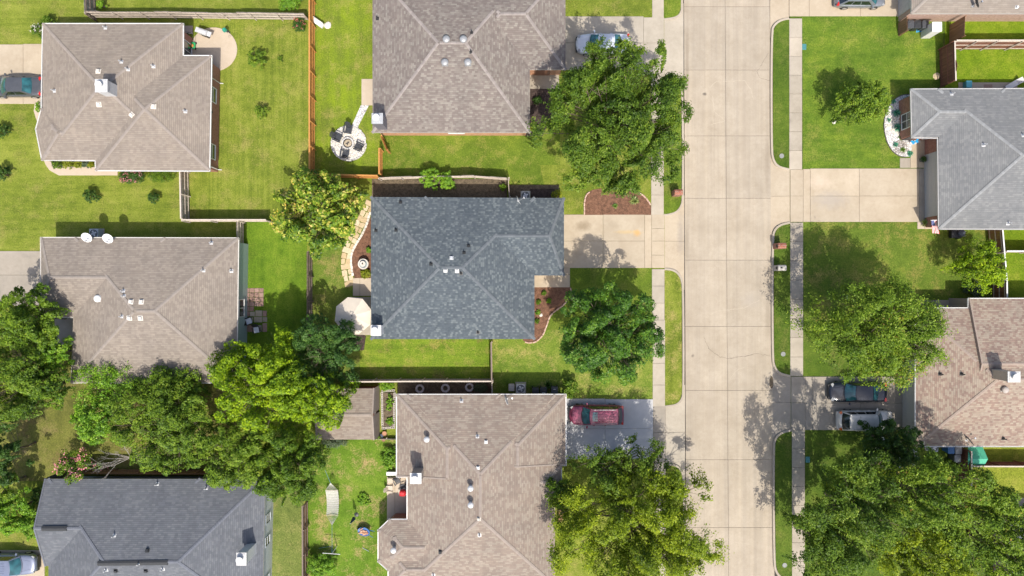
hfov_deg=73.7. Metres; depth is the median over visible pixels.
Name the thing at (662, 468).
sidewalk
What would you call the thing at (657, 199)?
sidewalk
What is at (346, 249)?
path
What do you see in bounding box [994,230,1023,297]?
lawn
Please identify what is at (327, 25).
rock
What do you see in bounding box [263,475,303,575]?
lawn
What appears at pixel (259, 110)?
shrub
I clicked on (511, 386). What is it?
storage box
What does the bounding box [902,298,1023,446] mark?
house
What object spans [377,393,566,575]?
house
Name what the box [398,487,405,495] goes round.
covered grill
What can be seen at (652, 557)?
tree
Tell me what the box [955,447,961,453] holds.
wheeled bin
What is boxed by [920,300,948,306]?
path
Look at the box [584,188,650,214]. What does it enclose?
planting bed
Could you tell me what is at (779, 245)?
mailbox
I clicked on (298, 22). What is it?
shrub
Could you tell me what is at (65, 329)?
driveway
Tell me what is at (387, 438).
fence
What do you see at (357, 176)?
fence
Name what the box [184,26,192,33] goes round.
wooden step
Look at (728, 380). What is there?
road
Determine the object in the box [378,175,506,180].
fence
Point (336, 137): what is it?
patio chair
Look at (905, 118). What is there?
window
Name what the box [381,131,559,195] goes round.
lawn
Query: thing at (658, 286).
sidewalk
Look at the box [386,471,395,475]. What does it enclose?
storage box
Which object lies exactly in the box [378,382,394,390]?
shrub
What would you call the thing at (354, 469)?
lawn
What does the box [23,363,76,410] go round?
tree
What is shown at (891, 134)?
gravel bed
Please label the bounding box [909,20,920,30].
wheeled bin
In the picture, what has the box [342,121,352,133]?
patio chair
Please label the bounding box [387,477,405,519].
patio
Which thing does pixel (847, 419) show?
parked car
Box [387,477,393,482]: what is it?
side table
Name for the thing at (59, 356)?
tree
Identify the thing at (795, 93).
sidewalk
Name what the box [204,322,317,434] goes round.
tree
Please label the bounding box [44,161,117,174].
path
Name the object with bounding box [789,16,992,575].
ground
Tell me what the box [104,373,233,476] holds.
tree
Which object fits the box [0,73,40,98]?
parked car
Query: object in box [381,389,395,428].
garden bed
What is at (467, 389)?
tyre planter
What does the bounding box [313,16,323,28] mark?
garden bench
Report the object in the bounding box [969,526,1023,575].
tree
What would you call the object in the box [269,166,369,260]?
tree
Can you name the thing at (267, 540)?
window
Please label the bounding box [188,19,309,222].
lawn
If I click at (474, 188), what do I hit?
soil strip
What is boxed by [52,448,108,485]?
tree
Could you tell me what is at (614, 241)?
driveway
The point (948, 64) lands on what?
fence
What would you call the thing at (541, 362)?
lawn
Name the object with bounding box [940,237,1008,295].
tree
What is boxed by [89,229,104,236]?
air conditioner
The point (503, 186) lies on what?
shrub
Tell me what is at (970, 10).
house
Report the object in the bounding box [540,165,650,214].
lawn
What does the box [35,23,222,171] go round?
house
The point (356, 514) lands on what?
closed umbrella
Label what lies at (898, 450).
tree
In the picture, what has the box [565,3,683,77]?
driveway
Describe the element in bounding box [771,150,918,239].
driveway
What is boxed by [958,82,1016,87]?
patio
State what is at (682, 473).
kerb
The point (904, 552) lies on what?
tree
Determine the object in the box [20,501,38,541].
shrub
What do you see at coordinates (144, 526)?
house
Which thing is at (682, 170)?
kerb
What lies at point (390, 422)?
shrub
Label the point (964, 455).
fence
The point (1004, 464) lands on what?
fence
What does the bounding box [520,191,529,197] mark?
air conditioner
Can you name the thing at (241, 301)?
window
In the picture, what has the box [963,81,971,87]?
storage box
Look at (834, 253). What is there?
lawn
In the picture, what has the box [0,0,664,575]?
ground
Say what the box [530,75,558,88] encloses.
porch
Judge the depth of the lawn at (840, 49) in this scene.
64.07 m
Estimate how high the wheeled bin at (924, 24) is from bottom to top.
1.090 m
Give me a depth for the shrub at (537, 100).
63.48 m
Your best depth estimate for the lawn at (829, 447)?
64.07 m
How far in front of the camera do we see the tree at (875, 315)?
55.59 m
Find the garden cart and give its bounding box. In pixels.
[949,230,965,238]
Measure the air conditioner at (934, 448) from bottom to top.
0.762 m
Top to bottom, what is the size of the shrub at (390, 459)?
1.252 m
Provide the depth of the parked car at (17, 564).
63.04 m
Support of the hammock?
hanging from the clothesline post
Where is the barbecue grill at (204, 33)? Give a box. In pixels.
[195,27,211,38]
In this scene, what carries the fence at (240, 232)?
on the ground at (582, 478)
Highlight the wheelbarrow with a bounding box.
[357,527,372,537]
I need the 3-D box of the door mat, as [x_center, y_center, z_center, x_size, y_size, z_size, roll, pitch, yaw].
[44.648,-18.873,64.025,0.800,0.020,0.450,0,90,0]
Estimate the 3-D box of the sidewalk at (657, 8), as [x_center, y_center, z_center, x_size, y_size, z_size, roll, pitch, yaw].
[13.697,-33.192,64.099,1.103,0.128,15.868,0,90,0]
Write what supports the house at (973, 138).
on the ground at (811, 366)
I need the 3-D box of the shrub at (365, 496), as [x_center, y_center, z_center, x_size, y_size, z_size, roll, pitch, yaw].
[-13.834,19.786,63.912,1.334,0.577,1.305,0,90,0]
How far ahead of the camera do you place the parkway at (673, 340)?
64.07 m
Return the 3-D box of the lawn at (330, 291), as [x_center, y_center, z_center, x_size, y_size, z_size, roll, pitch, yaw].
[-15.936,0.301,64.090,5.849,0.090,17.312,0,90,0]
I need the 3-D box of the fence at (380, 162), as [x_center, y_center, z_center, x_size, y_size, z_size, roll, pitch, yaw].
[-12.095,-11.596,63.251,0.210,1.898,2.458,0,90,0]
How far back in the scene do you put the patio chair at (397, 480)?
63.76 m
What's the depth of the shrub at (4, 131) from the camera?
63.32 m
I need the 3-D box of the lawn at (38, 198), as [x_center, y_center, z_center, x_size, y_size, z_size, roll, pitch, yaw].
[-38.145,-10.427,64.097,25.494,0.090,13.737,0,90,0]
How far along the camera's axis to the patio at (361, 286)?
64.02 m
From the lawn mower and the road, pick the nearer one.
the lawn mower
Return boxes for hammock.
[325,471,338,523]
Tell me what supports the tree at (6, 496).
on the lawn at (51, 432)
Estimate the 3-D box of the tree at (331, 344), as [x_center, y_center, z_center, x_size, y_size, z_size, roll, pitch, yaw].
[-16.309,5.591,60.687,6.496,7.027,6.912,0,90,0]
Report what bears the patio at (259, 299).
on the lawn at (277, 269)
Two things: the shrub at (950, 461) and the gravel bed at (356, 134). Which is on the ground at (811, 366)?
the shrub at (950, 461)
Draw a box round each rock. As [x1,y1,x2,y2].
[324,21,330,28]
[933,73,939,79]
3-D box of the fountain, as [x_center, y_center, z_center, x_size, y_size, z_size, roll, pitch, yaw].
[-13.835,-2.236,63.550,1.000,0.980,1.000,0,90,0]
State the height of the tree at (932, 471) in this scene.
12.470 m
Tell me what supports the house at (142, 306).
on the ground at (582, 478)
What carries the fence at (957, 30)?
on the ground at (811, 366)
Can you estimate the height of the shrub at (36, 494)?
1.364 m
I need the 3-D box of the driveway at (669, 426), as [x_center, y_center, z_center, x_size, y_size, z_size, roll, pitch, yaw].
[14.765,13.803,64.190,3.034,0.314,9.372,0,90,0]
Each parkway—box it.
[664,0,680,17]
[664,94,681,213]
[665,270,681,404]
[665,465,682,575]
[773,20,788,167]
[774,224,790,374]
[775,431,791,575]
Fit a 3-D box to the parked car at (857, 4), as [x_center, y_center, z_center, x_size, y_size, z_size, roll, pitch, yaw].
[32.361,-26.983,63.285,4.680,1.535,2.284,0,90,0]
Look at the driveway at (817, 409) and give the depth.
64.04 m
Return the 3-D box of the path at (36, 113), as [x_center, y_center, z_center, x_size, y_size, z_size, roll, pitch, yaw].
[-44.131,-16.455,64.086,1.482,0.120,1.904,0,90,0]
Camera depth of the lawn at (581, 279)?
64.08 m
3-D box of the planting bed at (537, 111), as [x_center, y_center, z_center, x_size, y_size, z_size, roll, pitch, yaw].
[2.512,-16.479,64.090,2.582,0.100,4.413,0,90,0]
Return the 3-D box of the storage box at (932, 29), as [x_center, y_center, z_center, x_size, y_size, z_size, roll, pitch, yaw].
[38.771,-23.838,63.150,0.900,1.820,0.900,0,90,0]
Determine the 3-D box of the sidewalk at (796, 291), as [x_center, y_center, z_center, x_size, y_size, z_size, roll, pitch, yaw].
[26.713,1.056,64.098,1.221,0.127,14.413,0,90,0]
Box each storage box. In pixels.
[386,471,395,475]
[509,383,513,390]
[921,22,941,37]
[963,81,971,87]
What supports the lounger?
on the lawn at (989, 65)
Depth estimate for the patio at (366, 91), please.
64.03 m
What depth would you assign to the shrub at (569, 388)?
62.80 m
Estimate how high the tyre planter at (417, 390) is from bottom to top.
0.220 m
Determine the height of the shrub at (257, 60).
1.809 m
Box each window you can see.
[184,39,191,54]
[211,143,215,160]
[212,86,216,103]
[239,299,244,316]
[265,511,270,525]
[265,533,269,547]
[901,111,909,130]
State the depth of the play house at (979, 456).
62.38 m
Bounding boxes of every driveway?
[0,44,41,103]
[0,251,39,305]
[0,550,44,575]
[55,318,72,344]
[564,202,683,282]
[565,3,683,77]
[567,399,652,458]
[653,385,684,475]
[770,0,897,35]
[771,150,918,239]
[772,365,902,444]
[919,168,924,221]
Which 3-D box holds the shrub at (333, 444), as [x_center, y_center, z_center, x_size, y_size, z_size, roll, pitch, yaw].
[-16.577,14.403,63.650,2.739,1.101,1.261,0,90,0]
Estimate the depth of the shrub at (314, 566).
62.79 m
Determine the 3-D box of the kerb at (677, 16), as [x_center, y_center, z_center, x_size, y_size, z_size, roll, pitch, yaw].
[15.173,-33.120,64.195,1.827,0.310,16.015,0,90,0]
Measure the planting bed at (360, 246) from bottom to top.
0.179 m
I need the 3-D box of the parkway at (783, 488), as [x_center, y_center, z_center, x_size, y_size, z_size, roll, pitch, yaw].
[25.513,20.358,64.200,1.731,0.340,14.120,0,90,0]
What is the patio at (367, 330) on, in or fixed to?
on the ground at (582, 478)
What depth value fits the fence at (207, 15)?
63.07 m
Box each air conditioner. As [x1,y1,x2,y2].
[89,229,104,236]
[515,382,525,392]
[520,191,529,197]
[925,447,937,451]
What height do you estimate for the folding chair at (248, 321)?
0.932 m
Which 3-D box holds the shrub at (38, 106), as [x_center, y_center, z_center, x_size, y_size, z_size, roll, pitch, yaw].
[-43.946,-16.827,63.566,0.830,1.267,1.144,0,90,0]
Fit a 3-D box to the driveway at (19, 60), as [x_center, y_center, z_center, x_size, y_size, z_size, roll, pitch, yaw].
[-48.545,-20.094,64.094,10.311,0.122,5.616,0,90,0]
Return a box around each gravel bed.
[331,126,366,160]
[883,94,919,156]
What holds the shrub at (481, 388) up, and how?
on the soil strip at (429, 387)
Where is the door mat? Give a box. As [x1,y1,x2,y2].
[984,84,991,87]
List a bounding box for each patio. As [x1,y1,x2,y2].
[192,27,236,69]
[247,288,266,331]
[350,297,370,334]
[353,278,370,295]
[361,79,371,104]
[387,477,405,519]
[917,222,931,228]
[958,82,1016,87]
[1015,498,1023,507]
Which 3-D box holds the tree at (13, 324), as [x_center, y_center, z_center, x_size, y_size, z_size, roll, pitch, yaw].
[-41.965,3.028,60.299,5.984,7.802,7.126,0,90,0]
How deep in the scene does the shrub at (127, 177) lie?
63.36 m
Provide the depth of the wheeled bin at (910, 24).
63.00 m
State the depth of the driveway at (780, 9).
64.03 m
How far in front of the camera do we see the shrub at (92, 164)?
63.52 m
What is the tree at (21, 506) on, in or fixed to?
on the ground at (582, 478)
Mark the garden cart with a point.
(957, 234)
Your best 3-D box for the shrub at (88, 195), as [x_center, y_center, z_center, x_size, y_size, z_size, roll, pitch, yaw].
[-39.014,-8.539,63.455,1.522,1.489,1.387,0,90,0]
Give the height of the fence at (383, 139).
1.813 m
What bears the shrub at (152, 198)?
on the lawn at (38, 198)
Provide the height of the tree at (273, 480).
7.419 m
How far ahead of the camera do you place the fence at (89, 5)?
63.09 m
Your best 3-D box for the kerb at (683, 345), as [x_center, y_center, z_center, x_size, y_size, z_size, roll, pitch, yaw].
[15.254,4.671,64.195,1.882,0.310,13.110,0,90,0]
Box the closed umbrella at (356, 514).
[350,512,358,523]
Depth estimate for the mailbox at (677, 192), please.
62.78 m
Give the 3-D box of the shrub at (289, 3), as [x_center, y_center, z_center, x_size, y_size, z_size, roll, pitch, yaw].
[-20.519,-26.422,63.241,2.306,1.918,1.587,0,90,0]
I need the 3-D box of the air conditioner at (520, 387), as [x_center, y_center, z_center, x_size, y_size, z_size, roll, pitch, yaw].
[0.812,9.331,63.659,1.020,0.862,1.020,0,90,0]
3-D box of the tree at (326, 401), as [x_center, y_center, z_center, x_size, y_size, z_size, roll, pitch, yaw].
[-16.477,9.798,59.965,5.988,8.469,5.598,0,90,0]
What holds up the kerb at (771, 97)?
on the parkway at (781, 88)
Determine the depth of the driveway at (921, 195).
64.03 m
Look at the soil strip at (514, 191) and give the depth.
64.06 m
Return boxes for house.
[33,472,272,575]
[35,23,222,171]
[40,233,247,383]
[370,196,564,339]
[371,0,566,135]
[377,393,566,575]
[898,0,1023,21]
[899,88,1023,229]
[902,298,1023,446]
[956,447,987,464]
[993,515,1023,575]
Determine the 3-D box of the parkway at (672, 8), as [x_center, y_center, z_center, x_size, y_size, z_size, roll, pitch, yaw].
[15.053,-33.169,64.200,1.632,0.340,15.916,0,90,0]
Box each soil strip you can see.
[372,179,506,197]
[398,382,491,393]
[509,185,558,197]
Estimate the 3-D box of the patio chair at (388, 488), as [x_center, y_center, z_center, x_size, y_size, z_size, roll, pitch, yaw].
[-11.518,18.779,63.587,0.779,0.910,0.680,0,90,0]
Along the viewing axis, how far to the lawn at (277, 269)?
64.09 m
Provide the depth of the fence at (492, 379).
62.30 m
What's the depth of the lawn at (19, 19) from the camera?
64.09 m
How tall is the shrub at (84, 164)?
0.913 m
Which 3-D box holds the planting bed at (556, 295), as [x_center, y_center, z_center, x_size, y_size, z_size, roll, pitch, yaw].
[3.312,2.560,64.041,4.559,0.197,5.307,0,90,0]
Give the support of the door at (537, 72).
in the house at (454, 67)
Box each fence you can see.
[80,468,237,474]
[84,0,97,21]
[85,11,308,20]
[179,172,190,218]
[181,219,272,222]
[236,221,243,242]
[302,501,308,575]
[306,251,313,347]
[309,0,316,172]
[314,173,379,178]
[352,378,491,381]
[376,437,395,439]
[378,148,383,176]
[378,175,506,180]
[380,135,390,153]
[490,340,493,380]
[898,17,907,35]
[938,41,956,87]
[949,16,965,42]
[956,40,1023,50]
[957,448,971,484]
[972,460,1023,466]
[988,230,1007,297]
[1005,250,1023,253]
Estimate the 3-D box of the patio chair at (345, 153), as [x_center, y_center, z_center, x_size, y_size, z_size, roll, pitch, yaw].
[-15.606,-12.448,63.474,0.850,1.136,0.972,8,90,0]
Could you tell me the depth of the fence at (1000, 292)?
62.75 m
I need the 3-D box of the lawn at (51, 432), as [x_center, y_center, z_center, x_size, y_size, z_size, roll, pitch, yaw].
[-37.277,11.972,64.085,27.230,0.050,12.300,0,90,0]
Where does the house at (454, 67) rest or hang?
on the ground at (582, 478)
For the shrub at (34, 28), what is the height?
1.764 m
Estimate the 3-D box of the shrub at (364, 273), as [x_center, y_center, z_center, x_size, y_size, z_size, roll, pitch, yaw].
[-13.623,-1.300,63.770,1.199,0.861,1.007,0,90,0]
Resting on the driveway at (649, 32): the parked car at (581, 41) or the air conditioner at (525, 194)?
the parked car at (581, 41)
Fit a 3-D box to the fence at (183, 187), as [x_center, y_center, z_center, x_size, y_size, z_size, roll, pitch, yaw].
[-30.222,-8.569,63.226,0.200,1.948,4.571,-1,90,0]
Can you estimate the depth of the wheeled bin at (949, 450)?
63.00 m
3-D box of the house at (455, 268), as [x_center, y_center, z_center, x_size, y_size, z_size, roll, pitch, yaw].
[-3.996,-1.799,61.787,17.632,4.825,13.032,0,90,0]
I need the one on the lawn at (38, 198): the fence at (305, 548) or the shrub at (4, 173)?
the shrub at (4, 173)
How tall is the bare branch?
4.935 m
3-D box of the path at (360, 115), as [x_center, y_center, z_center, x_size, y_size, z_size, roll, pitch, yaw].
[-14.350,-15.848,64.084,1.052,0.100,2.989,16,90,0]
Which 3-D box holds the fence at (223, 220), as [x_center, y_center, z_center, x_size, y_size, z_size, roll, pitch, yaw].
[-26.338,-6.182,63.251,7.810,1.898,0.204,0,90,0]
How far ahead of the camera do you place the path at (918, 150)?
64.03 m
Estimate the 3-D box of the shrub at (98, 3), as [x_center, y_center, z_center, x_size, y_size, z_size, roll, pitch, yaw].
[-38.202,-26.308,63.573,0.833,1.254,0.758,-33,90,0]
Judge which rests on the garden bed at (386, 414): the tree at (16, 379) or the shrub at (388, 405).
the shrub at (388, 405)
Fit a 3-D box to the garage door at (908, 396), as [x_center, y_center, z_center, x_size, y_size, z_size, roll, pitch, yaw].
[36.646,8.144,62.930,0.100,2.320,9.840,0,90,0]
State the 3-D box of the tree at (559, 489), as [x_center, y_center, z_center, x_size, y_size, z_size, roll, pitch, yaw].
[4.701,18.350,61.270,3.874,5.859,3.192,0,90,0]
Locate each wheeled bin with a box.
[532,386,538,393]
[540,386,546,393]
[551,385,557,393]
[907,20,913,29]
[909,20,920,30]
[917,20,928,30]
[942,447,954,453]
[948,453,960,461]
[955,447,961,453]
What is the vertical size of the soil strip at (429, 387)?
0.050 m
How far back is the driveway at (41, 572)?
64.03 m
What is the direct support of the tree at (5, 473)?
on the lawn at (51, 432)
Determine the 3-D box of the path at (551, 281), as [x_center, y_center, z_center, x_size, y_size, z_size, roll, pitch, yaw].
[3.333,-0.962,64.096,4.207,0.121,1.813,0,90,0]
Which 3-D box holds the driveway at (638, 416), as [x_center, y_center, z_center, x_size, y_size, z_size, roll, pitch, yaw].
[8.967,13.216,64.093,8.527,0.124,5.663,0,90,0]
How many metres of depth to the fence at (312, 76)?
63.00 m
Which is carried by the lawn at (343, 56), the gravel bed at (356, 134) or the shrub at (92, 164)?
the gravel bed at (356, 134)
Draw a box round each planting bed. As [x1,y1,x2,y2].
[350,212,370,277]
[354,335,365,350]
[523,287,571,343]
[525,89,552,135]
[530,189,554,197]
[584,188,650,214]
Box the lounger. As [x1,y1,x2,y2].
[1005,77,1023,87]
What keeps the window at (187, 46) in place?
in the house at (141, 97)
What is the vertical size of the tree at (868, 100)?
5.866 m
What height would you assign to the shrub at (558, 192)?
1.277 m
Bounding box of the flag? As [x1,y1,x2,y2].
[931,220,939,233]
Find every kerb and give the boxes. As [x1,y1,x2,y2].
[664,0,682,19]
[664,74,683,215]
[664,268,684,406]
[669,463,685,575]
[770,17,788,169]
[771,222,789,376]
[772,429,791,575]
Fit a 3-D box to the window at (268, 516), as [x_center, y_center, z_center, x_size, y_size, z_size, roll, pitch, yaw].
[-22.388,21.130,62.650,0.090,1.180,0.928,1,90,0]
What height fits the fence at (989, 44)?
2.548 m
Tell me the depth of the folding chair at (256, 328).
63.62 m
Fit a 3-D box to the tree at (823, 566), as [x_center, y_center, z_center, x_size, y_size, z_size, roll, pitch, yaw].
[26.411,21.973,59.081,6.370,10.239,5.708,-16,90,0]
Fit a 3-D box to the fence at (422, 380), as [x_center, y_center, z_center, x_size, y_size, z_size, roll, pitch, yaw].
[-8.404,8.490,63.252,13.162,1.898,0.236,0,90,0]
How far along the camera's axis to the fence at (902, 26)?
63.33 m
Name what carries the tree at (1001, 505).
on the ground at (811, 366)
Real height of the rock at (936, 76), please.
0.139 m
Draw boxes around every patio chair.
[329,131,342,142]
[339,149,348,158]
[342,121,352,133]
[353,141,363,151]
[384,486,392,492]
[392,477,400,485]
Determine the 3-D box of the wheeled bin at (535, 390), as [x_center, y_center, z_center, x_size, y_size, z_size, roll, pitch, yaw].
[2.176,9.513,63.515,0.620,1.090,0.765,0,90,0]
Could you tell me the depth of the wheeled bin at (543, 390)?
63.00 m
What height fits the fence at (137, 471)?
1.820 m
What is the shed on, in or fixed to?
on the ground at (582, 478)
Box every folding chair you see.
[244,317,251,325]
[251,324,261,332]
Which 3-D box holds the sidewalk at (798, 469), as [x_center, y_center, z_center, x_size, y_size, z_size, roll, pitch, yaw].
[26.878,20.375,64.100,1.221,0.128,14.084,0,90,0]
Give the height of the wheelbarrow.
0.603 m
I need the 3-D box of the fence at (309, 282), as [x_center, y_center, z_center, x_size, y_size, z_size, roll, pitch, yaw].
[-18.664,1.244,63.240,0.197,1.920,9.265,0,90,0]
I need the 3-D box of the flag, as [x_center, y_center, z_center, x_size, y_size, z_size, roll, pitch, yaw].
[38.603,-5.585,62.135,0.607,1.323,1.770,-35,90,0]
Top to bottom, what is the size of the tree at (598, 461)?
8.935 m
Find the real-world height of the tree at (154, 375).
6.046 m
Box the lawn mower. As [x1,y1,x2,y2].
[187,32,196,49]
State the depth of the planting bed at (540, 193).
64.03 m
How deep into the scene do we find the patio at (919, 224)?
64.03 m
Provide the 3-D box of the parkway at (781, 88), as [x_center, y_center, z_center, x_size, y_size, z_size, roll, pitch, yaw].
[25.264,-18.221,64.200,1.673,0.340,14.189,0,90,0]
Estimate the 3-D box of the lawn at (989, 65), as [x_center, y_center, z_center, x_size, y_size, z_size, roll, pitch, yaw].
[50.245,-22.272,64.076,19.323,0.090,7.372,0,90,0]
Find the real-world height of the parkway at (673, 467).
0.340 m
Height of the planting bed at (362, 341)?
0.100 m
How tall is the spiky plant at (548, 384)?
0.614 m
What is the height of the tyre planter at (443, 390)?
0.220 m
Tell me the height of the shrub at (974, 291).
1.232 m
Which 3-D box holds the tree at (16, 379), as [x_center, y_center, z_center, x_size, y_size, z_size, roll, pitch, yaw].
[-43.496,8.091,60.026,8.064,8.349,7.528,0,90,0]
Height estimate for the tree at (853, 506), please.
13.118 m
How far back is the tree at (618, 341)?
56.92 m
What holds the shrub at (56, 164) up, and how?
on the ground at (582, 478)
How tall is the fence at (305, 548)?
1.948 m
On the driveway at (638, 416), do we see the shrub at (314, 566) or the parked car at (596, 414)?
the parked car at (596, 414)
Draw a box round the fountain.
[358,259,367,268]
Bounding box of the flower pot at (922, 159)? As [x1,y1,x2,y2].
[919,156,926,161]
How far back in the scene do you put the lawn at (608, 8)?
64.08 m
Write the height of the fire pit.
0.345 m
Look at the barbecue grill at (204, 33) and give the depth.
63.16 m
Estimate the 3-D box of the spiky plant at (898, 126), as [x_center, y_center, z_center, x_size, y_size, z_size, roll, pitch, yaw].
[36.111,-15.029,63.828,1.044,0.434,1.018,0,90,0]
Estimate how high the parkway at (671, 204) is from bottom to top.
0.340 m
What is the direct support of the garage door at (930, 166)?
in the house at (973, 138)
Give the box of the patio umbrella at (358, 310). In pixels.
[335,297,370,333]
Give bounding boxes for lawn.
[0,0,93,43]
[0,104,239,248]
[0,350,259,480]
[98,0,308,9]
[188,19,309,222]
[241,220,306,379]
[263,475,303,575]
[306,437,395,575]
[312,200,372,382]
[315,0,380,175]
[359,338,492,382]
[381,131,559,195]
[493,273,652,398]
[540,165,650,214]
[546,268,651,329]
[565,0,651,16]
[802,16,942,168]
[803,222,992,319]
[805,430,880,575]
[945,21,1023,87]
[965,447,1023,517]
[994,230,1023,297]
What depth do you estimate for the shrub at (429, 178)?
62.52 m
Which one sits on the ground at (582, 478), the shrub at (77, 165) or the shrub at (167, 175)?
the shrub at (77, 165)
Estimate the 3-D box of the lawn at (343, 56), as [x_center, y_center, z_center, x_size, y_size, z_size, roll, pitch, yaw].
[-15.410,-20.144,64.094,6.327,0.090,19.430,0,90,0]
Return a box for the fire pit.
[341,137,354,149]
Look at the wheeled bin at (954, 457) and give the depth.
63.02 m
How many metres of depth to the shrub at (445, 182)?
62.70 m
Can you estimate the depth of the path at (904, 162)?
64.03 m
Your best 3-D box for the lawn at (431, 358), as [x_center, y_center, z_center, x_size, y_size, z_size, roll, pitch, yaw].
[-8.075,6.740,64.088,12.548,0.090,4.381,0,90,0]
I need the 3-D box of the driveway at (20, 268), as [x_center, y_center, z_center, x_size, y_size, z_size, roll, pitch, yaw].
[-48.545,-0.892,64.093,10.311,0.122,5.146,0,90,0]
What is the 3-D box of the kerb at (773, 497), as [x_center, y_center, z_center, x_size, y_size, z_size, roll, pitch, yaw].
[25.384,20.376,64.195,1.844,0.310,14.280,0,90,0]
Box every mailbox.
[672,189,682,196]
[773,243,786,248]
[773,265,786,270]
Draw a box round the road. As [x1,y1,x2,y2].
[683,0,777,575]
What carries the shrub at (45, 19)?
on the ground at (582, 478)
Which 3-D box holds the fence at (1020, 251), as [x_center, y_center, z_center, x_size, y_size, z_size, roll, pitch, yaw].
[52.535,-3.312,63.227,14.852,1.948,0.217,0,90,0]
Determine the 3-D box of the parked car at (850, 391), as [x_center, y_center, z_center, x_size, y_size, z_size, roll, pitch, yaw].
[32.083,9.643,63.295,5.380,1.515,2.384,0,90,0]
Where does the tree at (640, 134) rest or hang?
on the ground at (582, 478)
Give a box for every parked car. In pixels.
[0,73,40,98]
[0,551,39,575]
[569,403,623,428]
[575,30,629,55]
[827,381,886,404]
[834,0,884,9]
[836,408,892,432]
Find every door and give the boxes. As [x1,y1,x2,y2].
[534,70,549,74]
[898,0,909,16]
[902,330,913,428]
[924,151,936,217]
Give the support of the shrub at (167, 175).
on the lawn at (38, 198)
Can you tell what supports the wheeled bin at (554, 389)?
on the lawn at (541, 362)
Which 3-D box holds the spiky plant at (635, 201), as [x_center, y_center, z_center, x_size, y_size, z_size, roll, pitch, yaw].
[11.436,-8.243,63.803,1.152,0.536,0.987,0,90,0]
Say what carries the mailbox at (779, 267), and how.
on the parkway at (781, 308)
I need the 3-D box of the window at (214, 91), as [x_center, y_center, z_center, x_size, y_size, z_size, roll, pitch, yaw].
[-27.427,-17.741,62.650,0.090,1.380,1.429,1,90,0]
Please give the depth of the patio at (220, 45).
64.02 m
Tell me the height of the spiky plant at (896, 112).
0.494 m
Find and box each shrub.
[0,124,11,138]
[0,165,12,181]
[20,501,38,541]
[30,486,41,504]
[31,23,41,38]
[35,101,40,112]
[40,15,56,23]
[51,161,62,168]
[62,161,74,169]
[74,161,81,167]
[81,161,88,168]
[82,189,101,202]
[87,161,94,168]
[96,0,107,8]
[118,171,145,183]
[146,172,175,182]
[147,192,159,203]
[247,49,266,70]
[253,105,268,119]
[278,0,300,10]
[292,17,305,31]
[306,552,335,575]
[321,440,348,448]
[357,493,370,505]
[360,269,370,278]
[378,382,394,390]
[380,446,395,469]
[385,416,393,425]
[386,394,393,410]
[419,166,439,190]
[437,170,455,189]
[473,382,487,392]
[499,183,506,190]
[532,96,541,104]
[550,189,561,197]
[560,378,578,398]
[945,457,952,466]
[962,281,985,297]
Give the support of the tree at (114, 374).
on the lawn at (51, 432)
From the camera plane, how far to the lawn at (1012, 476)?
64.07 m
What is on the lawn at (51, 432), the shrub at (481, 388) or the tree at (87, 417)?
the tree at (87, 417)
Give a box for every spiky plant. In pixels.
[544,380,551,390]
[629,196,639,204]
[892,110,900,115]
[894,124,900,131]
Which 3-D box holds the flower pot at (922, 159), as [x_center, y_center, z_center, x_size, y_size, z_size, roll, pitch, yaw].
[38.371,-11.996,63.690,0.643,0.720,0.621,0,90,0]
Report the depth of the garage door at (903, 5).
63.16 m
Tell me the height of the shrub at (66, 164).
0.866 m
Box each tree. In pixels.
[0,283,72,361]
[0,342,53,422]
[0,418,36,486]
[0,461,26,504]
[0,485,34,536]
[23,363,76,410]
[33,332,74,369]
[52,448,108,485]
[67,361,146,409]
[69,395,126,445]
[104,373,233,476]
[136,362,211,409]
[188,419,274,492]
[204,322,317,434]
[252,423,332,507]
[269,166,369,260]
[286,369,360,431]
[288,313,362,387]
[523,34,694,198]
[542,445,729,575]
[543,476,586,508]
[558,279,666,385]
[566,432,682,499]
[779,266,958,395]
[781,511,865,575]
[789,447,916,575]
[829,78,893,126]
[856,444,997,539]
[857,415,924,476]
[862,514,976,575]
[924,470,1023,575]
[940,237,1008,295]
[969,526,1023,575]
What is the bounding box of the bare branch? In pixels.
[88,447,138,480]
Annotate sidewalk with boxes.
[651,75,663,214]
[652,0,663,16]
[652,269,664,405]
[654,463,665,575]
[789,18,801,168]
[790,223,802,375]
[792,430,804,575]
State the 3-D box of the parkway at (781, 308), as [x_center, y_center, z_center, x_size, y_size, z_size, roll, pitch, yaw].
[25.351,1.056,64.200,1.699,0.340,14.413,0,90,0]
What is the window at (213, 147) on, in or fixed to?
in the house at (141, 97)
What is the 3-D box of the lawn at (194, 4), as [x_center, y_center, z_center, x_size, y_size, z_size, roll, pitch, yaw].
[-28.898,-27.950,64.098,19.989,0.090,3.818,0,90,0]
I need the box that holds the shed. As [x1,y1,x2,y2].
[315,386,379,439]
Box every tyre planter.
[415,384,423,392]
[441,384,449,392]
[465,383,473,391]
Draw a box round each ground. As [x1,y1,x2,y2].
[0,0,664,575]
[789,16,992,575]
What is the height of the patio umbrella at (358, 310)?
2.810 m
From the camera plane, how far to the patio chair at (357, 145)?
63.67 m
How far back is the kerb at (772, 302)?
64.04 m
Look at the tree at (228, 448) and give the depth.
58.70 m
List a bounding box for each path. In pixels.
[34,103,40,119]
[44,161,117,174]
[341,199,370,286]
[352,105,368,127]
[534,268,569,286]
[900,158,909,167]
[910,140,924,167]
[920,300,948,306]

